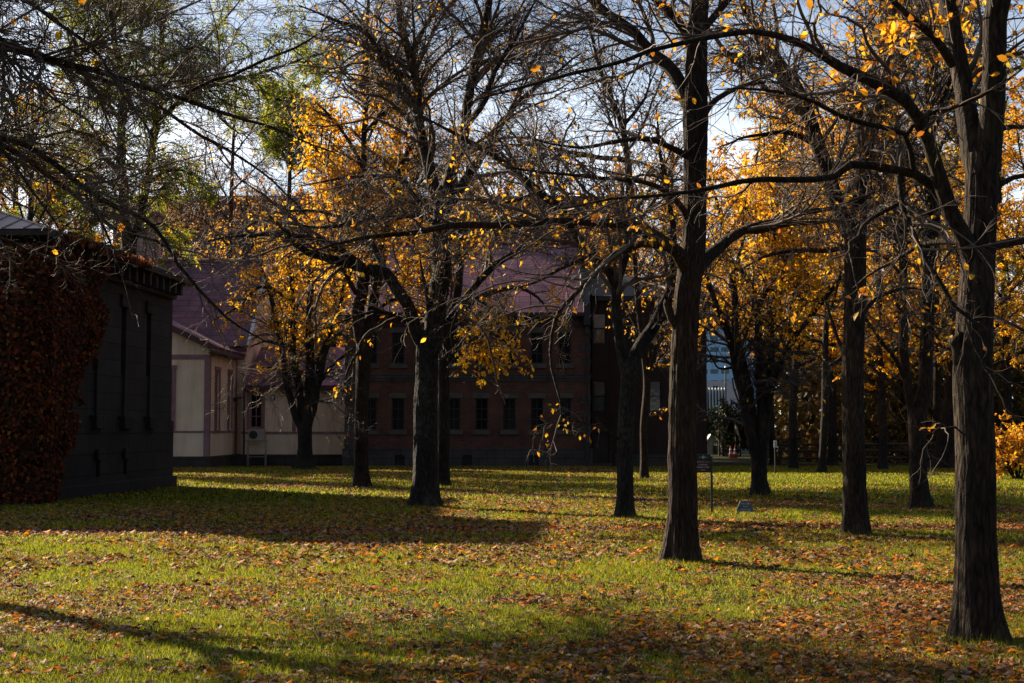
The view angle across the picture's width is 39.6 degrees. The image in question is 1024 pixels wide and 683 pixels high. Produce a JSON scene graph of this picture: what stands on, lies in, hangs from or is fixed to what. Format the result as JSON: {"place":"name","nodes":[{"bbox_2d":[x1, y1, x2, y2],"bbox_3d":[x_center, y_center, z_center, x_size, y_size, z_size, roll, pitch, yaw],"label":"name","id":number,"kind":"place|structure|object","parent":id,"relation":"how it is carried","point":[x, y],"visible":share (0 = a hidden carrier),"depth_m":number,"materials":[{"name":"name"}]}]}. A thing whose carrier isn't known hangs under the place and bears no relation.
{"place":"outdoors","nodes":[
{"label":"outdoors","id":0,"kind":"place"},
{"bbox_2d":[342,242,592,466],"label":"brick building","id":1,"kind":"structure","parent":0,"point":[489,427],"depth_m":61.99,"materials":[{"name":"brick"}]},
{"bbox_2d":[368,393,378,433],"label":"window","id":2,"kind":"structure","parent":1,"relation":"in","point":[373,397],"depth_m":62.03,"materials":[{"name":"glass"}]},
{"bbox_2d":[371,327,379,367],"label":"window","id":3,"kind":"structure","parent":1,"relation":"in","point":[374,364],"depth_m":62.20,"materials":[{"name":"glass"}]},
{"bbox_2d":[388,393,406,433],"bbox_3d":[-4.965,3.142,61.964,0.800,1.803,0.260,0,-4,0],"label":"window","id":4,"kind":"structure","parent":1,"relation":"in","point":[397,398],"depth_m":62.03,"materials":[{"name":"glass"}]},
{"bbox_2d":[389,327,406,367],"bbox_3d":[-4.965,0.276,62.142,0.800,1.788,0.260,0,-4,0],"label":"window","id":5,"kind":"structure","parent":1,"relation":"in","point":[397,332],"depth_m":62.21,"materials":[{"name":"glass"}]},
{"bbox_2d":[449,327,462,367],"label":"window","id":6,"kind":"structure","parent":1,"relation":"in","point":[454,332],"depth_m":62.21,"materials":[{"name":"glass"}]},
{"bbox_2d":[450,393,462,433],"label":"window","id":7,"kind":"structure","parent":1,"relation":"in","point":[454,397],"depth_m":62.03,"materials":[{"name":"glass"}]},
{"bbox_2d":[472,393,490,433],"bbox_3d":[-1.323,3.142,61.964,0.800,1.803,0.260,0,-4,0],"label":"window","id":8,"kind":"structure","parent":1,"relation":"in","point":[481,401],"depth_m":62.03,"materials":[{"name":"glass"}]},
{"bbox_2d":[472,327,490,367],"bbox_3d":[-1.323,0.276,62.142,0.800,1.788,0.260,0,-4,0],"label":"window","id":9,"kind":"structure","parent":1,"relation":"in","point":[477,363],"depth_m":62.11,"materials":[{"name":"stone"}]},
{"bbox_2d":[500,393,518,433],"bbox_3d":[-0.116,3.142,61.964,0.800,1.803,0.260,0,-4,0],"label":"window","id":10,"kind":"structure","parent":1,"relation":"in","point":[509,410],"depth_m":62.03,"materials":[{"name":"glass"}]},
{"bbox_2d":[501,327,518,367],"bbox_3d":[-0.116,0.276,62.142,0.800,1.788,0.260,0,-4,0],"label":"window","id":11,"kind":"structure","parent":1,"relation":"in","point":[515,366],"depth_m":62.17,"materials":[{"name":"glass"}]},
{"bbox_2d":[528,393,545,433],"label":"window","id":12,"kind":"structure","parent":1,"relation":"in","point":[536,398],"depth_m":62.03,"materials":[{"name":"glass"}]},
{"bbox_2d":[528,327,545,367],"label":"window","id":13,"kind":"structure","parent":1,"relation":"in","point":[536,353],"depth_m":62.21,"materials":[{"name":"glass"}]},
{"bbox_2d":[555,327,573,367],"bbox_3d":[2.297,0.276,62.142,0.800,1.788,0.260,0,-4,0],"label":"window","id":14,"kind":"structure","parent":1,"relation":"in","point":[567,347],"depth_m":62.21,"materials":[{"name":"glass"}]},
{"bbox_2d":[556,393,573,433],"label":"window","id":15,"kind":"structure","parent":1,"relation":"in","point":[565,397],"depth_m":62.03,"materials":[{"name":"glass"}]},
{"bbox_2d":[0,446,1023,682],"bbox_3d":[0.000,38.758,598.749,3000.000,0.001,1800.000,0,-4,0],"label":"ground","id":16,"kind":"structure","parent":0,"point":[744,459],"depth_m":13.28,"materials":[{"name":"plant"}]},
{"bbox_2d":[2,119,120,250],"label":"ash tree","id":17,"kind":"object","parent":16,"relation":"on","point":[51,204],"visible":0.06,"depth_m":66.02,"materials":[{"name":"green plant"}]},
{"bbox_2d":[0,70,131,246],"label":"elm tree","id":18,"kind":"object","parent":16,"relation":"on","point":[30,214],"visible":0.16,"depth_m":56.60,"materials":[{"name":"green plant"}]},
{"bbox_2d":[0,23,137,243],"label":"elm tree","id":19,"kind":"object","parent":16,"relation":"on","point":[18,186],"visible":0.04,"depth_m":74.34,"materials":[{"name":"green plant"}]},
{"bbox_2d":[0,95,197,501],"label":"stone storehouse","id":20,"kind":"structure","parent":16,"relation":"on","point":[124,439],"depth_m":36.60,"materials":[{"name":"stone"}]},
{"bbox_2d":[0,231,157,505],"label":"ivy","id":21,"kind":"object","parent":20,"relation":"attached to","point":[44,365],"visible":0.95,"depth_m":30.57,"materials":[{"name":"red plant"}]},
{"bbox_2d":[103,141,236,258],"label":"elm tree","id":22,"kind":"object","parent":16,"relation":"on","point":[183,222],"visible":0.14,"depth_m":92.90,"materials":[{"name":"green plant"}]},
{"bbox_2d":[5,0,353,271],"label":"ash tree","id":23,"kind":"object","parent":16,"relation":"on","point":[207,192],"visible":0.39,"depth_m":57.67,"materials":[{"name":"green plant"}]},
{"bbox_2d":[0,0,469,433],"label":"elm tree","id":24,"kind":"object","parent":16,"relation":"on","point":[66,65],"visible":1,"depth_m":17.21,"materials":[{"name":"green plant"}]},
{"bbox_2d":[130,205,345,467],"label":"cream house","id":25,"kind":"structure","parent":16,"relation":"on","point":[202,437],"depth_m":64.84,"materials":[{"name":"paint"}]},
{"bbox_2d":[171,365,176,431],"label":"window","id":26,"kind":"structure","parent":25,"relation":"in","point":[173,385],"depth_m":59.95,"materials":[{"name":"paint"}]},
{"bbox_2d":[214,366,221,431],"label":"window","id":27,"kind":"structure","parent":25,"relation":"in","point":[217,369],"depth_m":61.93,"materials":[{"name":"paint"}]},
{"bbox_2d":[227,369,232,431],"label":"window","id":28,"kind":"structure","parent":25,"relation":"in","point":[229,370],"depth_m":64.68,"materials":[{"name":"paint"}]},
{"bbox_2d":[246,390,265,429],"bbox_3d":[-11.688,3.102,64.968,0.879,1.869,0.230,0,-4,0],"label":"window","id":29,"kind":"structure","parent":25,"relation":"in","point":[255,416],"depth_m":64.99,"materials":[{"name":"paint"}]},
{"bbox_2d":[195,161,285,321],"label":"elm tree","id":30,"kind":"object","parent":16,"relation":"on","point":[246,209],"visible":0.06,"depth_m":96.17,"materials":[{"name":"green plant"}]},
{"bbox_2d":[151,43,339,314],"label":"elm tree","id":31,"kind":"object","parent":16,"relation":"on","point":[216,211],"visible":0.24,"depth_m":88.62,"materials":[{"name":"green plant"}]},
{"bbox_2d":[246,429,267,464],"bbox_3d":[-11.529,4.778,64.269,0.924,1.624,0.362,0,-4,0],"label":"air conditioner","id":32,"kind":"object","parent":16,"relation":"on","point":[256,434],"visible":0.99,"depth_m":64.14,"materials":[{"name":"white metal"}]},
{"bbox_2d":[212,218,355,469],"bbox_3d":[-8.816,-0.005,57.234,6.464,10.423,4.819,0,-4,0],"label":"elm tree","id":33,"kind":"object","parent":16,"relation":"on","point":[303,412],"visible":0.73,"depth_m":56.71,"materials":[{"name":"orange plant"}]},
{"bbox_2d":[251,58,336,342],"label":"ash tree","id":34,"kind":"object","parent":16,"relation":"on","point":[267,144],"visible":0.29,"depth_m":84.84,"materials":[{"name":"green plant"}]},
{"bbox_2d":[280,128,401,346],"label":"elm tree","id":35,"kind":"object","parent":16,"relation":"on","point":[332,344],"visible":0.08,"depth_m":90.32,"materials":[{"name":"orange plant"}]},
{"bbox_2d":[110,196,616,447],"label":"long block","id":36,"kind":"structure","parent":16,"relation":"on","point":[223,219],"depth_m":125.81,"materials":[{"name":"brown tile"}]},
{"bbox_2d":[247,0,480,486],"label":"elm tree","id":37,"kind":"object","parent":16,"relation":"on","point":[361,476],"visible":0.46,"depth_m":39.94,"materials":[{"name":"brown plant"}]},
{"bbox_2d":[307,32,506,287],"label":"elm tree","id":38,"kind":"object","parent":16,"relation":"on","point":[381,137],"visible":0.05,"depth_m":82.91,"materials":[{"name":"orange plant"}]},
{"bbox_2d":[234,247,580,346],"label":"foliage","id":39,"kind":"object","parent":16,"relation":"on","point":[316,309],"depth_m":106.95,"materials":[{"name":"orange plant"}]},
{"bbox_2d":[188,0,635,506],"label":"elm tree","id":40,"kind":"object","parent":16,"relation":"on","point":[425,488],"visible":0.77,"depth_m":29.46,"materials":[{"name":"brown plant"}]},
{"bbox_2d":[370,139,472,240],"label":"elm tree","id":41,"kind":"object","parent":16,"relation":"on","point":[402,147],"visible":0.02,"depth_m":94.47,"materials":[{"name":"orange plant"}]},
{"bbox_2d":[383,93,536,241],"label":"elm tree","id":42,"kind":"object","parent":16,"relation":"on","point":[443,111],"visible":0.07,"depth_m":83.81,"materials":[{"name":"brown plant"}]},
{"bbox_2d":[383,125,567,486],"bbox_3d":[-1.251,-1.126,40.551,6.354,10.579,3.703,-2,-4,32],"label":"elm tree","id":43,"kind":"object","parent":16,"relation":"on","point":[443,423],"visible":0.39,"depth_m":40.13,"materials":[{"name":"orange plant"}]},
{"bbox_2d":[476,154,532,241],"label":"elm tree","id":44,"kind":"object","parent":16,"relation":"on","point":[505,193],"visible":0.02,"depth_m":92.41,"materials":[{"name":"brown plant"}]},
{"bbox_2d":[0,503,1023,572],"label":"fallen leaves","id":45,"kind":"object","parent":16,"relation":"on","point":[801,525],"visible":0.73,"depth_m":21.03,"materials":[{"name":"orange plant"}]},
{"bbox_2d":[0,567,1023,682],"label":"fallen leaves","id":46,"kind":"object","parent":16,"relation":"on","point":[886,580],"visible":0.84,"depth_m":11.09,"materials":[{"name":"orange plant"}]},
{"bbox_2d":[22,465,1023,505],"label":"fallen leaves","id":47,"kind":"object","parent":16,"relation":"on","point":[564,495],"visible":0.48,"depth_m":38.63,"materials":[{"name":"orange plant"}]},
{"bbox_2d":[490,105,608,274],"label":"elm tree","id":48,"kind":"object","parent":16,"relation":"on","point":[537,182],"visible":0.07,"depth_m":86.40,"materials":[{"name":"brown plant"}]},
{"bbox_2d":[548,216,605,273],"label":"elm tree","id":49,"kind":"object","parent":16,"relation":"on","point":[580,233],"depth_m":95.13,"materials":[{"name":"orange plant"}]},
{"bbox_2d":[412,0,756,516],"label":"elm tree","id":50,"kind":"object","parent":16,"relation":"on","point":[628,365],"visible":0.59,"depth_m":26.09,"materials":[{"name":"brown plant"}]},
{"bbox_2d":[226,0,950,562],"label":"elm tree","id":51,"kind":"object","parent":16,"relation":"on","point":[692,256],"visible":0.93,"depth_m":17.18,"materials":[{"name":"brown plant"}]},
{"bbox_2d":[567,201,640,274],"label":"elm tree","id":52,"kind":"object","parent":16,"relation":"on","point":[605,241],"visible":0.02,"depth_m":100.64,"materials":[{"name":"orange plant"}]},
{"bbox_2d":[579,148,668,276],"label":"elm tree","id":53,"kind":"object","parent":16,"relation":"on","point":[617,216],"visible":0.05,"depth_m":90.02,"materials":[{"name":"orange plant"}]},
{"bbox_2d":[591,107,705,478],"bbox_3d":[4.258,-1.650,47.014,4.346,12.420,3.299,3,-4,-36],"label":"elm tree","id":54,"kind":"object","parent":16,"relation":"on","point":[647,366],"visible":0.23,"depth_m":46.83,"materials":[{"name":"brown plant"}]},
{"bbox_2d":[590,275,711,465],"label":"brown annexe","id":55,"kind":"structure","parent":16,"relation":"on","point":[605,373],"depth_m":63.62,"materials":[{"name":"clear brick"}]},
{"bbox_2d":[593,314,605,343],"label":"window","id":56,"kind":"structure","parent":55,"relation":"in","point":[599,326],"depth_m":63.83,"materials":[{"name":"grey glass"}]},
{"bbox_2d":[593,381,605,411],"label":"window","id":57,"kind":"structure","parent":55,"relation":"in","point":[599,387],"depth_m":63.66,"materials":[{"name":"grey glass"}]},
{"bbox_2d":[594,433,608,462],"bbox_3d":[3.987,4.755,63.522,0.690,1.337,0.110,0,-4,0],"label":"door","id":58,"kind":"structure","parent":55,"relation":"in","point":[601,453],"depth_m":63.52,"materials":[{"name":"metal"}]},
{"bbox_2d":[649,314,660,343],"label":"window","id":59,"kind":"structure","parent":55,"relation":"in","point":[651,316],"depth_m":63.83,"materials":[{"name":"grey glass"}]},
{"bbox_2d":[649,381,660,411],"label":"window","id":60,"kind":"structure","parent":55,"relation":"in","point":[655,393],"depth_m":63.66,"materials":[{"name":"grey glass"}]},
{"bbox_2d":[584,121,759,335],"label":"elm tree","id":61,"kind":"object","parent":16,"relation":"on","point":[648,256],"visible":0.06,"depth_m":85.23,"materials":[{"name":"orange plant"}]},
{"bbox_2d":[653,185,712,278],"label":"elm tree","id":62,"kind":"object","parent":16,"relation":"on","point":[682,186],"visible":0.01,"depth_m":88.25,"materials":[{"name":"orange plant"}]},
{"bbox_2d":[697,454,712,512],"bbox_3d":[3.658,2.752,27.230,0.375,1.180,0.056,0,-4,0],"label":"notice board","id":63,"kind":"object","parent":16,"relation":"on","point":[704,462],"visible":0.94,"depth_m":27.23,"materials":[{"name":"grey paint"}]},
{"bbox_2d":[707,434,717,454],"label":"white shed","id":64,"kind":"structure","parent":16,"relation":"on","point":[711,449],"depth_m":91.75,"materials":[{"name":"grey stone"}]},
{"bbox_2d":[713,446,716,453],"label":"door","id":65,"kind":"structure","parent":64,"relation":"in","point":[714,448],"depth_m":91.72,"materials":[{"name":"grey"}]},
{"bbox_2d":[707,404,734,446],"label":"evergreen shrub","id":66,"kind":"object","parent":16,"relation":"on","point":[709,426],"visible":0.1,"depth_m":96.81,"materials":[{"name":"green plant"}]},
{"bbox_2d":[707,381,738,417],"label":"pale block","id":67,"kind":"structure","parent":16,"relation":"on","point":[720,385],"depth_m":199.98,"materials":[{"name":"grey concrete"}]},
{"bbox_2d":[426,0,1023,645],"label":"elm tree","id":68,"kind":"object","parent":16,"relation":"on","point":[976,608],"visible":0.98,"depth_m":10.66,"materials":[{"name":"brown plant"}]},
{"bbox_2d":[724,366,728,452],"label":"flag pole","id":69,"kind":"object","parent":16,"relation":"on","point":[726,396],"visible":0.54,"depth_m":99.92,"materials":[{"name":"white metal"}]},
{"bbox_2d":[729,446,732,457],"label":"traffic cone","id":70,"kind":"object","parent":16,"relation":"on","point":[730,453],"visible":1,"depth_m":79.70,"materials":[{"name":"red plastic"}]},
{"bbox_2d":[707,396,756,454],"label":"evergreen shrub","id":71,"kind":"object","parent":16,"relation":"on","point":[726,412],"visible":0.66,"depth_m":89.06,"materials":[{"name":"green plant"}]},
{"bbox_2d":[733,446,736,457],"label":"traffic cone","id":72,"kind":"object","parent":16,"relation":"on","point":[735,454],"visible":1,"depth_m":79.70,"materials":[{"name":"plastic"}]},
{"bbox_2d":[736,501,754,512],"bbox_3d":[4.513,3.199,27.555,0.434,0.227,0.340,0,-4,0],"label":"stone marker","id":73,"kind":"object","parent":16,"relation":"on","point":[746,506],"visible":1,"depth_m":27.43,"materials":[{"name":"grey stone"}]},
{"bbox_2d":[679,135,840,452],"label":"elm tree","id":74,"kind":"object","parent":16,"relation":"on","point":[724,153],"visible":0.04,"depth_m":80.26,"materials":[{"name":"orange plant"}]},
{"bbox_2d":[657,66,883,496],"bbox_3d":[6.823,-1.554,35.213,4.893,10.772,6.613,-2,-4,31],"label":"elm tree","id":75,"kind":"object","parent":16,"relation":"on","point":[762,379],"visible":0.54,"depth_m":34.20,"materials":[{"name":"orange plant"}]},
{"bbox_2d":[774,440,776,472],"bbox_3d":[9.594,4.227,51.825,0.100,1.242,0.081,0,-4,0],"label":"plant label","id":76,"kind":"object","parent":16,"relation":"on","point":[775,443],"visible":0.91,"depth_m":51.82,"materials":[{"name":"metal"}]},
{"bbox_2d":[701,108,875,464],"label":"elm tree","id":77,"kind":"object","parent":16,"relation":"on","point":[772,438],"visible":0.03,"depth_m":65.70,"materials":[{"name":"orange plant"}]},
{"bbox_2d":[698,62,913,472],"bbox_3d":[11.130,-2.884,53.029,8.539,15.647,7.473,0,-4,0],"label":"elm tree","id":78,"kind":"object","parent":16,"relation":"on","point":[822,462],"visible":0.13,"depth_m":52.98,"materials":[{"name":"orange plant"}]},
{"bbox_2d":[715,107,898,468],"bbox_3d":[11.740,-2.586,57.946,7.838,15.654,7.053,-2,-4,28],"label":"elm tree","id":79,"kind":"object","parent":16,"relation":"on","point":[793,457],"visible":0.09,"depth_m":57.74,"materials":[{"name":"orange plant"}]},
{"bbox_2d":[610,0,1021,536],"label":"elm tree","id":80,"kind":"object","parent":16,"relation":"on","point":[855,517],"visible":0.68,"depth_m":21.53,"materials":[{"name":"brown plant"}]},
{"bbox_2d":[737,73,924,465],"bbox_3d":[14.188,-3.420,64.515,8.364,18.131,8.661,0,-4,0],"label":"elm tree","id":81,"kind":"object","parent":16,"relation":"on","point":[832,459],"visible":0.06,"depth_m":63.73,"materials":[{"name":"plant"}]},
{"bbox_2d":[748,111,925,329],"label":"elm tree","id":82,"kind":"object","parent":16,"relation":"on","point":[870,235],"depth_m":83.12,"materials":[{"name":"orange plant"}]},
{"bbox_2d":[731,0,1023,508],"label":"elm tree","id":83,"kind":"object","parent":16,"relation":"on","point":[941,89],"visible":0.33,"depth_m":28.55,"materials":[{"name":"brown plant"}]},
{"bbox_2d":[805,113,955,469],"bbox_3d":[15.069,-2.320,57.823,6.011,15.103,7.604,0,-4,0],"label":"elm tree","id":84,"kind":"object","parent":16,"relation":"on","point":[882,446],"visible":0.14,"depth_m":56.97,"materials":[{"name":"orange plant"}]},
{"bbox_2d":[815,124,955,460],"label":"elm tree","id":85,"kind":"object","parent":16,"relation":"on","point":[901,394],"visible":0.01,"depth_m":73.81,"materials":[{"name":"plant"}]},
{"bbox_2d":[767,302,1023,462],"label":"woodland undergrowth","id":86,"kind":"object","parent":16,"relation":"on","point":[808,422],"visible":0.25,"depth_m":71.99,"materials":[{"name":"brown plant"}]},
{"bbox_2d":[778,442,1017,463],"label":"rail fence","id":87,"kind":"object","parent":16,"relation":"on","point":[895,444],"visible":0.35,"depth_m":65.68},
{"bbox_2d":[864,92,999,456],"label":"elm tree","id":88,"kind":"object","parent":16,"relation":"on","point":[937,394],"visible":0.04,"depth_m":66.95,"materials":[{"name":"orange plant"}]},
{"bbox_2d":[865,99,1023,375],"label":"elm tree","id":89,"kind":"object","parent":16,"relation":"on","point":[947,348],"visible":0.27,"depth_m":53.14,"materials":[{"name":"orange plant"}]},
{"bbox_2d":[880,115,1023,330],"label":"elm tree","id":90,"kind":"object","parent":16,"relation":"on","point":[997,222],"visible":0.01,"depth_m":84.57,"materials":[{"name":"orange plant"}]},
{"bbox_2d":[889,31,1023,467],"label":"old tree","id":91,"kind":"object","parent":16,"relation":"on","point":[946,416],"visible":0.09,"depth_m":59.68,"materials":[{"name":"brown plant"}]},
{"bbox_2d":[938,76,1023,367],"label":"elm tree","id":92,"kind":"object","parent":16,"relation":"on","point":[1014,158],"visible":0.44,"depth_m":48.16,"materials":[{"name":"orange plant"}]},
{"bbox_2d":[941,58,1023,466],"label":"ash tree","id":93,"kind":"object","parent":16,"relation":"on","point":[1004,271],"visible":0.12,"depth_m":58.04,"materials":[{"name":"orange plant"}]},
{"bbox_2d":[994,410,1023,478],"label":"shrub","id":94,"kind":"object","parent":16,"relation":"on","point":[1006,455],"visible":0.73,"depth_m":45.71,"materials":[{"name":"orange plant"}]},
{"bbox_2d":[0,0,1023,429],"label":"sky","id":95,"kind":"structure","parent":0,"point":[723,122],"materials":[{"name":"white"}]},
{"bbox_2d":[268,484,872,506],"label":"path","id":96,"kind":"structure","parent":0,"point":[556,495],"depth_m":34.59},
{"bbox_2d":[634,497,646,500],"bbox_3d":[2.846,3.557,31.925,0.320,0.095,0.400,0,-4,0],"label":"drain cover","id":97,"kind":"object","parent":96,"relation":"on","point":[640,499],"visible":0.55,"depth_m":31.73,"materials":[{"name":"metal"}]},
{"bbox_2d":[707,388,724,424],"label":"fence","id":98,"kind":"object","parent":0,"point":[715,395],"depth_m":149.89,"materials":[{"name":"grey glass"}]},
{"bbox_2d":[718,424,740,455],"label":"wooden steps","id":99,"kind":"structure","parent":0,"point":[723,441],"depth_m":86.97,"materials":[{"name":"wood"}]},
{"bbox_2d":[705,292,756,419],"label":"office tower","id":100,"kind":"structure","parent":0,"point":[719,375],"depth_m":400.50,"materials":[{"name":"blue glass"}]},
{"bbox_2d":[710,336,717,340],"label":"window","id":101,"kind":"structure","parent":100,"relation":"in","point":[713,337],"depth_m":401.06,"materials":[{"name":"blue glass"}]},
{"bbox_2d":[710,347,717,351],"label":"window","id":102,"kind":"structure","parent":100,"relation":"in","point":[711,350],"depth_m":400.86,"materials":[{"name":"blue glass"}]},
{"bbox_2d":[710,369,717,373],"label":"window","id":103,"kind":"structure","parent":100,"relation":"in","point":[712,371],"depth_m":400.47,"materials":[{"name":"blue glass"}]},
{"bbox_2d":[721,347,728,351],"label":"window","id":104,"kind":"structure","parent":100,"relation":"in","point":[723,349],"depth_m":400.86,"materials":[{"name":"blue glass"}]}
]}

